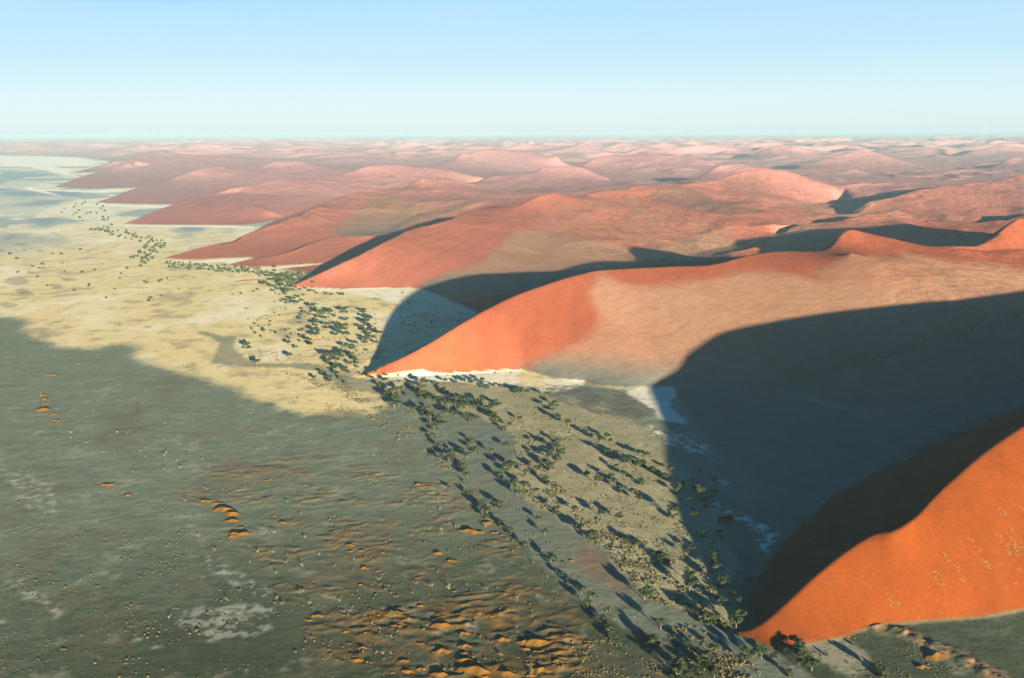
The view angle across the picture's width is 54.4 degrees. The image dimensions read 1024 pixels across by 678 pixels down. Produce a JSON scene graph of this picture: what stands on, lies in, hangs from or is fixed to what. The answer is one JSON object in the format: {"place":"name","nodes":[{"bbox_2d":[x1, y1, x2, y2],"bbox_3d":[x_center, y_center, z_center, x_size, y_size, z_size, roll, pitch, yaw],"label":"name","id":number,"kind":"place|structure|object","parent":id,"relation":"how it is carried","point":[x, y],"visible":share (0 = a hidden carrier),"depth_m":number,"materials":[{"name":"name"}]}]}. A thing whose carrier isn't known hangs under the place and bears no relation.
{"place":"outdoors","nodes":[
{"label":"outdoors","id":0,"kind":"place"},
{"bbox_2d":[74,148,334,173],"bbox_3d":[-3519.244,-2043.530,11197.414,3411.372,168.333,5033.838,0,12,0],"label":"dune hill","id":1,"kind":"structure","parent":0,"point":[234,152],"depth_m":12238.63,"materials":[{"name":"sand"}]},
{"bbox_2d":[54,154,370,188],"bbox_3d":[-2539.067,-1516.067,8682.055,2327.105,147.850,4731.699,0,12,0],"label":"dune hill","id":2,"kind":"structure","parent":0,"point":[161,168],"depth_m":8552.73,"materials":[{"name":"sand"}]},
{"bbox_2d":[95,161,456,203],"bbox_3d":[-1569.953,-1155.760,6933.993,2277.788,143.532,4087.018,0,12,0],"label":"dune hill","id":3,"kind":"structure","parent":0,"point":[205,181],"depth_m":6461.62,"materials":[{"name":"sand"}]},
{"bbox_2d":[124,165,491,224],"bbox_3d":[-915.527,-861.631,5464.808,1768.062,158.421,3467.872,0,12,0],"label":"dune hill","id":4,"kind":"structure","parent":0,"point":[217,208],"depth_m":5008.19,"materials":[{"name":"sand"}]},
{"bbox_2d":[164,178,640,277],"bbox_3d":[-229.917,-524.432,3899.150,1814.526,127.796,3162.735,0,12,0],"label":"dune hill","id":5,"kind":"structure","parent":0,"point":[326,232],"depth_m":3691.16,"materials":[{"name":"sand"}]},
{"bbox_2d":[0,158,1023,677],"bbox_3d":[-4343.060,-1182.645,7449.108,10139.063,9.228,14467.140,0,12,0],"label":"ground","id":6,"kind":"structure","parent":0,"point":[130,348],"depth_m":946.78,"materials":[{"name":"sand"}]},
{"bbox_2d":[32,408,52,411],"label":"sand mound","id":7,"kind":"object","parent":6,"relation":"on","point":[42,409],"visible":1,"depth_m":1252.61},
{"bbox_2d":[211,507,235,511],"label":"sand mound","id":8,"kind":"object","parent":6,"relation":"on","point":[222,509],"visible":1,"depth_m":917.22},
{"bbox_2d":[222,511,241,515],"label":"sand mound","id":9,"kind":"object","parent":6,"relation":"on","point":[228,513],"visible":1,"depth_m":907.18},
{"bbox_2d":[227,532,250,536],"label":"sand mound","id":10,"kind":"object","parent":6,"relation":"on","point":[240,534],"visible":1,"depth_m":861.34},
{"bbox_2d":[325,357,332,363],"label":"thorn tree","id":11,"kind":"object","parent":6,"relation":"on","point":[328,360],"visible":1,"depth_m":1497.06,"materials":[{"name":"green plant"}]},
{"bbox_2d":[348,658,363,662],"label":"sand mound","id":12,"kind":"object","parent":6,"relation":"on","point":[355,660],"visible":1,"depth_m":654.54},
{"bbox_2d":[388,386,397,394],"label":"thorn tree","id":13,"kind":"object","parent":6,"relation":"on","point":[393,388],"visible":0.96,"depth_m":1318.16,"materials":[{"name":"green plant"}]},
{"bbox_2d":[390,394,400,400],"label":"thorn tree","id":14,"kind":"object","parent":6,"relation":"on","point":[395,397],"visible":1,"depth_m":1271.29,"materials":[{"name":"green plant"}]},
{"bbox_2d":[401,670,415,673],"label":"sand mound","id":15,"kind":"object","parent":6,"relation":"on","point":[407,671],"visible":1,"depth_m":640.89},
{"bbox_2d":[418,390,426,397],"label":"thorn tree","id":16,"kind":"object","parent":6,"relation":"on","point":[421,393],"visible":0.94,"depth_m":1303.51,"materials":[{"name":"green plant"}]},
{"bbox_2d":[419,377,428,383],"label":"thorn tree","id":17,"kind":"object","parent":6,"relation":"on","point":[423,380],"visible":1,"depth_m":1359.91,"materials":[{"name":"green plant"}]},
{"bbox_2d":[434,413,442,423],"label":"thorn tree","id":18,"kind":"object","parent":6,"relation":"on","point":[439,417],"visible":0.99,"depth_m":1190.12,"materials":[{"name":"green plant"}]},
{"bbox_2d":[429,672,448,677],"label":"sand mound","id":19,"kind":"object","parent":6,"relation":"on","point":[442,674],"visible":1,"depth_m":636.44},
{"bbox_2d":[431,648,452,655],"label":"sand mound","id":20,"kind":"object","parent":6,"relation":"on","point":[438,652],"visible":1,"depth_m":665.05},
{"bbox_2d":[429,623,455,629],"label":"sand mound","id":21,"kind":"object","parent":6,"relation":"on","point":[440,626],"visible":1,"depth_m":698.61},
{"bbox_2d":[8,201,877,667],"bbox_3d":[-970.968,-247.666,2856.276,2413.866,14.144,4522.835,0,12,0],"label":"distant scrub vegetation","id":22,"kind":"object","parent":6,"relation":"on","point":[290,279],"visible":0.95,"depth_m":2414.26,"materials":[{"name":"green plant"}]},
{"bbox_2d":[445,454,453,461],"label":"thorn tree","id":23,"kind":"object","parent":6,"relation":"on","point":[450,456],"visible":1,"depth_m":1049.62,"materials":[{"name":"green plant"}]},
{"bbox_2d":[452,394,461,401],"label":"thorn tree","id":24,"kind":"object","parent":6,"relation":"on","point":[455,397],"visible":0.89,"depth_m":1277.22,"materials":[{"name":"green plant"}]},
{"bbox_2d":[457,644,471,648],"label":"sand mound","id":25,"kind":"object","parent":6,"relation":"on","point":[464,646],"visible":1,"depth_m":671.43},
{"bbox_2d":[453,658,479,663],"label":"sand mound","id":26,"kind":"object","parent":6,"relation":"on","point":[466,660],"visible":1,"depth_m":652.72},
{"bbox_2d":[457,529,477,533],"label":"sand mound","id":27,"kind":"object","parent":6,"relation":"on","point":[471,531],"visible":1,"depth_m":865.53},
{"bbox_2d":[454,665,491,675],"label":"sand mound","id":28,"kind":"object","parent":6,"relation":"on","point":[476,670],"visible":1,"depth_m":640.00,"materials":[{"name":"sand"}]},
{"bbox_2d":[494,500,503,507],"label":"thorn tree","id":29,"kind":"object","parent":6,"relation":"on","point":[498,502],"visible":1,"depth_m":921.81,"materials":[{"name":"green plant"}]},
{"bbox_2d":[0,343,1002,677],"bbox_3d":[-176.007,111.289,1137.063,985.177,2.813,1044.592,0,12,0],"label":"grass","id":30,"kind":"structure","parent":6,"relation":"on","point":[652,579],"depth_m":800.32,"materials":[{"name":"plant"}]},
{"bbox_2d":[495,637,510,641],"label":"sand mound","id":31,"kind":"object","parent":6,"relation":"on","point":[504,639],"visible":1,"depth_m":680.39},
{"bbox_2d":[500,462,508,470],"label":"thorn tree","id":32,"kind":"object","parent":6,"relation":"on","point":[504,464],"visible":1,"depth_m":1021.59,"materials":[{"name":"green plant"}]},
{"bbox_2d":[495,671,514,676],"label":"sand mound","id":33,"kind":"object","parent":6,"relation":"on","point":[506,674],"visible":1,"depth_m":636.93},
{"bbox_2d":[507,526,513,534],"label":"thorn tree","id":34,"kind":"object","parent":6,"relation":"on","point":[511,529],"visible":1,"depth_m":860.27,"materials":[{"name":"green plant"}]},
{"bbox_2d":[507,479,515,486],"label":"thorn tree","id":35,"kind":"object","parent":6,"relation":"on","point":[512,482],"visible":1,"depth_m":973.68,"materials":[{"name":"green plant"}]},
{"bbox_2d":[523,639,549,646],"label":"sand mound","id":36,"kind":"object","parent":6,"relation":"on","point":[536,642],"visible":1,"depth_m":675.50,"materials":[{"name":"sand"}]},
{"bbox_2d":[532,667,551,673],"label":"sand mound","id":37,"kind":"object","parent":6,"relation":"on","point":[540,670],"visible":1,"depth_m":640.74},
{"bbox_2d":[542,475,549,482],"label":"thorn tree","id":38,"kind":"object","parent":6,"relation":"on","point":[545,478],"visible":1,"depth_m":986.51,"materials":[{"name":"green plant"}]},
{"bbox_2d":[545,460,554,470],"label":"thorn tree","id":39,"kind":"object","parent":6,"relation":"on","point":[549,464],"visible":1,"depth_m":1022.32,"materials":[{"name":"green plant"}]},
{"bbox_2d":[546,553,555,561],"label":"thorn tree","id":40,"kind":"object","parent":6,"relation":"on","point":[550,557],"visible":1,"depth_m":803.18,"materials":[{"name":"green plant"}]},
{"bbox_2d":[548,403,555,410],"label":"thorn tree","id":41,"kind":"object","parent":6,"relation":"on","point":[551,405],"visible":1,"depth_m":1241.22,"materials":[{"name":"green plant"}]},
{"bbox_2d":[549,441,560,451],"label":"thorn tree","id":42,"kind":"object","parent":6,"relation":"on","point":[553,444],"visible":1,"depth_m":1081.56,"materials":[{"name":"green plant"}]},
{"bbox_2d":[552,505,560,513],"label":"thorn tree","id":43,"kind":"object","parent":6,"relation":"on","point":[557,507],"visible":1,"depth_m":906.29,"materials":[{"name":"green plant"}]},
{"bbox_2d":[554,452,561,460],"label":"thorn tree","id":44,"kind":"object","parent":6,"relation":"on","point":[557,455],"visible":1,"depth_m":1056.07,"materials":[{"name":"green plant"}]},
{"bbox_2d":[551,659,569,662],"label":"sand mound","id":45,"kind":"object","parent":6,"relation":"on","point":[557,660],"visible":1,"depth_m":651.46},
{"bbox_2d":[575,584,586,593],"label":"thorn tree","id":46,"kind":"object","parent":6,"relation":"on","point":[581,587],"visible":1,"depth_m":747.30,"materials":[{"name":"green plant"}]},
{"bbox_2d":[583,597,591,606],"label":"thorn tree","id":47,"kind":"object","parent":6,"relation":"on","point":[587,600],"visible":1,"depth_m":727.08,"materials":[{"name":"green plant"}]},
{"bbox_2d":[586,529,598,540],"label":"thorn tree","id":48,"kind":"object","parent":6,"relation":"on","point":[592,532],"visible":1,"depth_m":845.21,"materials":[{"name":"green plant"}]},
{"bbox_2d":[594,475,603,485],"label":"thorn tree","id":49,"kind":"object","parent":6,"relation":"on","point":[598,478],"visible":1,"depth_m":976.53,"materials":[{"name":"green plant"}]},
{"bbox_2d":[598,509,606,516],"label":"thorn tree","id":50,"kind":"object","parent":6,"relation":"on","point":[601,511],"visible":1,"depth_m":894.84,"materials":[{"name":"green plant"}]},
{"bbox_2d":[604,623,613,632],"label":"thorn tree","id":51,"kind":"object","parent":6,"relation":"on","point":[608,627],"visible":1,"depth_m":689.59,"materials":[{"name":"green plant"}]},
{"bbox_2d":[615,512,623,520],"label":"thorn tree","id":52,"kind":"object","parent":6,"relation":"on","point":[618,515],"visible":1,"depth_m":887.41,"materials":[{"name":"green plant"}]},
{"bbox_2d":[617,485,624,492],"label":"thorn tree","id":53,"kind":"object","parent":6,"relation":"on","point":[621,487],"visible":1,"depth_m":959.16,"materials":[{"name":"green plant"}]},
{"bbox_2d":[622,456,634,465],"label":"thorn tree","id":54,"kind":"object","parent":6,"relation":"on","point":[628,459],"visible":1,"depth_m":1031.74,"materials":[{"name":"green plant"}]},
{"bbox_2d":[631,539,642,548],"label":"thorn tree","id":55,"kind":"object","parent":6,"relation":"on","point":[636,542],"visible":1,"depth_m":828.45,"materials":[{"name":"green plant"}]},
{"bbox_2d":[632,460,641,468],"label":"thorn tree","id":56,"kind":"object","parent":6,"relation":"on","point":[637,463],"visible":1,"depth_m":1023.97,"materials":[{"name":"green plant"}]},
{"bbox_2d":[638,586,652,599],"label":"thorn tree","id":57,"kind":"object","parent":6,"relation":"on","point":[644,591],"visible":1,"depth_m":736.55,"materials":[{"name":"green plant"}]},
{"bbox_2d":[646,633,658,646],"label":"thorn tree","id":58,"kind":"object","parent":6,"relation":"on","point":[651,639],"visible":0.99,"depth_m":670.98,"materials":[{"name":"green plant"}]},
{"bbox_2d":[650,550,660,557],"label":"thorn tree","id":59,"kind":"object","parent":6,"relation":"on","point":[655,553],"visible":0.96,"depth_m":807.94,"materials":[{"name":"green plant"}]},
{"bbox_2d":[654,617,665,629],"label":"thorn tree","id":60,"kind":"object","parent":6,"relation":"on","point":[662,620],"visible":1,"depth_m":692.01,"materials":[{"name":"green plant"}]},
{"bbox_2d":[656,551,667,563],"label":"thorn tree","id":61,"kind":"object","parent":6,"relation":"on","point":[662,554],"visible":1,"depth_m":801.29,"materials":[{"name":"green plant"}]},
{"bbox_2d":[666,505,678,517],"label":"thorn tree","id":62,"kind":"object","parent":6,"relation":"on","point":[671,509],"visible":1,"depth_m":895.91,"materials":[{"name":"green plant"}]},
{"bbox_2d":[669,664,685,677],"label":"thorn tree","id":63,"kind":"object","parent":6,"relation":"on","point":[678,669],"visible":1,"depth_m":631.20,"materials":[{"name":"green plant"}]},
{"bbox_2d":[671,656,684,665],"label":"thorn tree","id":64,"kind":"object","parent":6,"relation":"on","point":[678,660],"visible":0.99,"depth_m":639.84,"materials":[{"name":"green plant"}]},
{"bbox_2d":[681,637,691,647],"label":"thorn tree","id":65,"kind":"object","parent":6,"relation":"on","point":[687,641],"visible":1,"depth_m":670.06,"materials":[{"name":"green plant"}]},
{"bbox_2d":[684,668,694,677],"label":"thorn tree","id":66,"kind":"object","parent":6,"relation":"on","point":[689,672],"visible":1,"depth_m":631.08,"materials":[{"name":"green plant"}]},
{"bbox_2d":[683,570,696,580],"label":"thorn tree","id":67,"kind":"object","parent":6,"relation":"on","point":[689,574],"visible":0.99,"depth_m":765.74,"materials":[{"name":"green plant"}]},
{"bbox_2d":[684,578,695,591],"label":"thorn tree","id":68,"kind":"object","parent":6,"relation":"on","point":[690,583],"visible":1,"depth_m":750.31,"materials":[{"name":"green plant"}]},
{"bbox_2d":[695,665,704,676],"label":"thorn tree","id":69,"kind":"object","parent":6,"relation":"on","point":[700,669],"visible":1,"depth_m":634.85,"materials":[{"name":"green plant"}]},
{"bbox_2d":[694,484,705,495],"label":"thorn tree","id":70,"kind":"object","parent":6,"relation":"on","point":[700,489],"visible":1,"depth_m":941.17,"materials":[{"name":"green plant"}]},
{"bbox_2d":[697,659,707,669],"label":"thorn tree","id":71,"kind":"object","parent":6,"relation":"on","point":[703,661],"visible":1,"depth_m":641.84,"materials":[{"name":"green plant"}]},
{"bbox_2d":[699,496,708,504],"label":"thorn tree","id":72,"kind":"object","parent":6,"relation":"on","point":[703,499],"visible":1,"depth_m":924.90,"materials":[{"name":"green plant"}]},
{"bbox_2d":[698,610,713,624],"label":"thorn tree","id":73,"kind":"object","parent":6,"relation":"on","point":[705,614],"visible":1,"depth_m":702.40,"materials":[{"name":"green plant"}]},
{"bbox_2d":[700,649,711,660],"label":"thorn tree","id":74,"kind":"object","parent":6,"relation":"on","point":[706,653],"visible":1,"depth_m":654.55,"materials":[{"name":"green plant"}]},
{"bbox_2d":[705,663,715,670],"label":"thorn tree","id":75,"kind":"object","parent":6,"relation":"on","point":[707,665],"visible":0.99,"depth_m":636.91,"materials":[{"name":"green plant"}]},
{"bbox_2d":[709,556,716,564],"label":"thorn tree","id":76,"kind":"object","parent":6,"relation":"on","point":[713,559],"visible":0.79,"depth_m":797.55,"materials":[{"name":"green plant"}]},
{"bbox_2d":[709,666,719,677],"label":"thorn tree","id":77,"kind":"object","parent":6,"relation":"on","point":[714,671],"visible":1,"depth_m":631.64,"materials":[{"name":"green plant"}]},
{"bbox_2d":[711,643,719,650],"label":"thorn tree","id":78,"kind":"object","parent":6,"relation":"on","point":[715,646],"visible":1,"depth_m":663.99,"materials":[{"name":"green plant"}]},
{"bbox_2d":[710,612,721,624],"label":"thorn tree","id":79,"kind":"object","parent":6,"relation":"on","point":[715,617],"visible":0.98,"depth_m":701.57,"materials":[{"name":"green plant"}]},
{"bbox_2d":[710,561,721,570],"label":"thorn tree","id":80,"kind":"object","parent":6,"relation":"on","point":[716,564],"visible":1,"depth_m":784.09,"materials":[{"name":"green plant"}]},
{"bbox_2d":[715,594,727,604],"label":"thorn tree","id":81,"kind":"object","parent":6,"relation":"on","point":[719,597],"visible":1,"depth_m":729.12,"materials":[{"name":"green plant"}]},
{"bbox_2d":[718,516,724,523],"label":"thorn tree","id":82,"kind":"object","parent":6,"relation":"on","point":[721,520],"visible":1,"depth_m":881.70,"materials":[{"name":"green plant"}]},
{"bbox_2d":[716,574,729,587],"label":"thorn tree","id":83,"kind":"object","parent":6,"relation":"on","point":[722,580],"visible":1,"depth_m":758.54,"materials":[{"name":"green plant"}]},
{"bbox_2d":[724,514,732,523],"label":"thorn tree","id":84,"kind":"object","parent":6,"relation":"on","point":[728,517],"visible":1,"depth_m":882.30,"materials":[{"name":"green plant"}]},
{"bbox_2d":[727,614,742,628],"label":"thorn tree","id":85,"kind":"object","parent":6,"relation":"on","point":[738,619],"visible":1,"depth_m":693.01,"materials":[{"name":"green plant"}]},
{"bbox_2d":[734,608,747,615],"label":"thorn tree","id":86,"kind":"object","parent":6,"relation":"on","point":[738,611],"visible":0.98,"depth_m":707.86,"materials":[{"name":"green plant"}]},
{"bbox_2d":[739,652,750,662],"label":"thorn tree","id":87,"kind":"object","parent":6,"relation":"on","point":[744,657],"visible":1,"depth_m":649.50,"materials":[{"name":"green plant"}]},
{"bbox_2d":[740,645,750,653],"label":"thorn tree","id":88,"kind":"object","parent":6,"relation":"on","point":[744,649],"visible":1,"depth_m":656.53,"materials":[{"name":"green plant"}]},
{"bbox_2d":[744,577,753,585],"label":"thorn tree","id":89,"kind":"object","parent":6,"relation":"on","point":[748,580],"visible":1,"depth_m":758.62,"materials":[{"name":"green plant"}]},
{"bbox_2d":[755,644,768,658],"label":"thorn tree","id":90,"kind":"object","parent":6,"relation":"on","point":[763,649],"visible":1,"depth_m":654.37,"materials":[{"name":"green plant"}]},
{"bbox_2d":[769,652,777,658],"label":"thorn tree","id":91,"kind":"object","parent":6,"relation":"on","point":[774,655],"visible":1,"depth_m":652.96,"materials":[{"name":"green plant"}]},
{"bbox_2d":[793,642,806,656],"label":"thorn tree","id":92,"kind":"object","parent":6,"relation":"on","point":[798,647],"visible":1,"depth_m":657.12,"materials":[{"name":"green plant"}]},
{"bbox_2d":[803,655,819,670],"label":"thorn tree","id":93,"kind":"object","parent":6,"relation":"on","point":[811,661],"visible":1,"depth_m":637.68,"materials":[{"name":"green plant"}]},
{"bbox_2d":[876,664,889,677],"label":"thorn tree","id":94,"kind":"object","parent":6,"relation":"on","point":[884,669],"visible":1,"depth_m":632.16,"materials":[{"name":"green plant"}]},
{"bbox_2d":[915,665,930,669],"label":"sand mound","id":95,"kind":"object","parent":6,"relation":"on","point":[921,667],"visible":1,"depth_m":644.03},
{"bbox_2d":[924,652,946,661],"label":"sand mound","id":96,"kind":"object","parent":6,"relation":"on","point":[936,656],"visible":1,"depth_m":656.05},
{"bbox_2d":[0,132,1023,171],"bbox_3d":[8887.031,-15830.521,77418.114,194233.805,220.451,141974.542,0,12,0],"label":"dune hills","id":97,"kind":"structure","parent":0,"point":[514,152],"depth_m":16661.71,"materials":[{"name":"sand"}]},
{"bbox_2d":[0,0,1023,135],"label":"sky","id":98,"kind":"structure","parent":0,"point":[68,67],"materials":[{"name":"blue"}]},
{"bbox_2d":[429,166,684,187],"bbox_3d":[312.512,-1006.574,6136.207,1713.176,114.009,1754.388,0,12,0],"label":"dune hill","id":99,"kind":"structure","parent":0,"point":[560,175],"depth_m":5809.72,"materials":[{"name":"sand"}]},
{"bbox_2d":[287,169,929,302],"bbox_3d":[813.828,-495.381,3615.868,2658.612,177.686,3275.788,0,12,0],"label":"dune hill","id":100,"kind":"structure","parent":0,"point":[547,238],"depth_m":2806.82,"materials":[{"name":"sand"}]},
{"bbox_2d":[456,151,773,175],"bbox_3d":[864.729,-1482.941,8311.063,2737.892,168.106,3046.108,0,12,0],"label":"dune hill","id":101,"kind":"structure","parent":0,"point":[650,163],"depth_m":7559.77,"materials":[{"name":"sand"}]},
{"bbox_2d":[360,218,1023,418],"bbox_3d":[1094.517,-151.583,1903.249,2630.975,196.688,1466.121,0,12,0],"label":"dune hill","id":102,"kind":"structure","parent":0,"point":[700,337],"depth_m":1503.10,"materials":[{"name":"sand"}]},
{"bbox_2d":[627,164,998,185],"bbox_3d":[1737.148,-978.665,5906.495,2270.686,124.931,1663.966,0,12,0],"label":"dune hill","id":103,"kind":"structure","parent":0,"point":[719,172],"depth_m":5558.54,"materials":[{"name":"sand"}]},
{"bbox_2d":[744,151,948,171],"bbox_3d":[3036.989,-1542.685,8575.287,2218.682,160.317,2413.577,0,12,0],"label":"dune hill","id":104,"kind":"structure","parent":0,"point":[856,160],"depth_m":7976.86,"materials":[{"name":"sand"}]},
{"bbox_2d":[678,168,1023,179],"bbox_3d":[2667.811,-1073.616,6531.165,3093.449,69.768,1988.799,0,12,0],"label":"dune hill","id":105,"kind":"structure","parent":0,"point":[872,173],"depth_m":6698.00,"materials":[{"name":"sand"}]},
{"bbox_2d":[689,313,1023,649],"bbox_3d":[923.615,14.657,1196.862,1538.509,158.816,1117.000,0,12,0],"label":"dune hill","id":106,"kind":"structure","parent":0,"point":[902,472],"depth_m":876.22,"materials":[{"name":"sand"}]},
{"bbox_2d":[325,216,1023,638],"bbox_3d":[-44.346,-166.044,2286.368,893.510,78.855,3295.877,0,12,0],"label":"dune grass","id":107,"kind":"structure","parent":106,"relation":"on","point":[879,588],"depth_m":752.19,"materials":[{"name":"plant"}]},
{"bbox_2d":[742,175,1023,217],"bbox_3d":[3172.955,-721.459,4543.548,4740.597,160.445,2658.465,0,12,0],"label":"dune hill","id":108,"kind":"structure","parent":0,"point":[938,199],"depth_m":3679.23,"materials":[{"name":"sand"}]},
{"bbox_2d":[770,200,1023,251],"bbox_3d":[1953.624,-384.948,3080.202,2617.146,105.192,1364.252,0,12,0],"label":"dune hill","id":109,"kind":"structure","parent":0,"point":[804,233],"depth_m":2956.05,"materials":[{"name":"sand"}]},
{"bbox_2d":[798,145,1023,170],"bbox_3d":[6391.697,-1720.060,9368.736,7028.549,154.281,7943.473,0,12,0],"label":"dune hill","id":110,"kind":"structure","parent":0,"point":[1002,158],"depth_m":11049.51,"materials":[{"name":"sand"}]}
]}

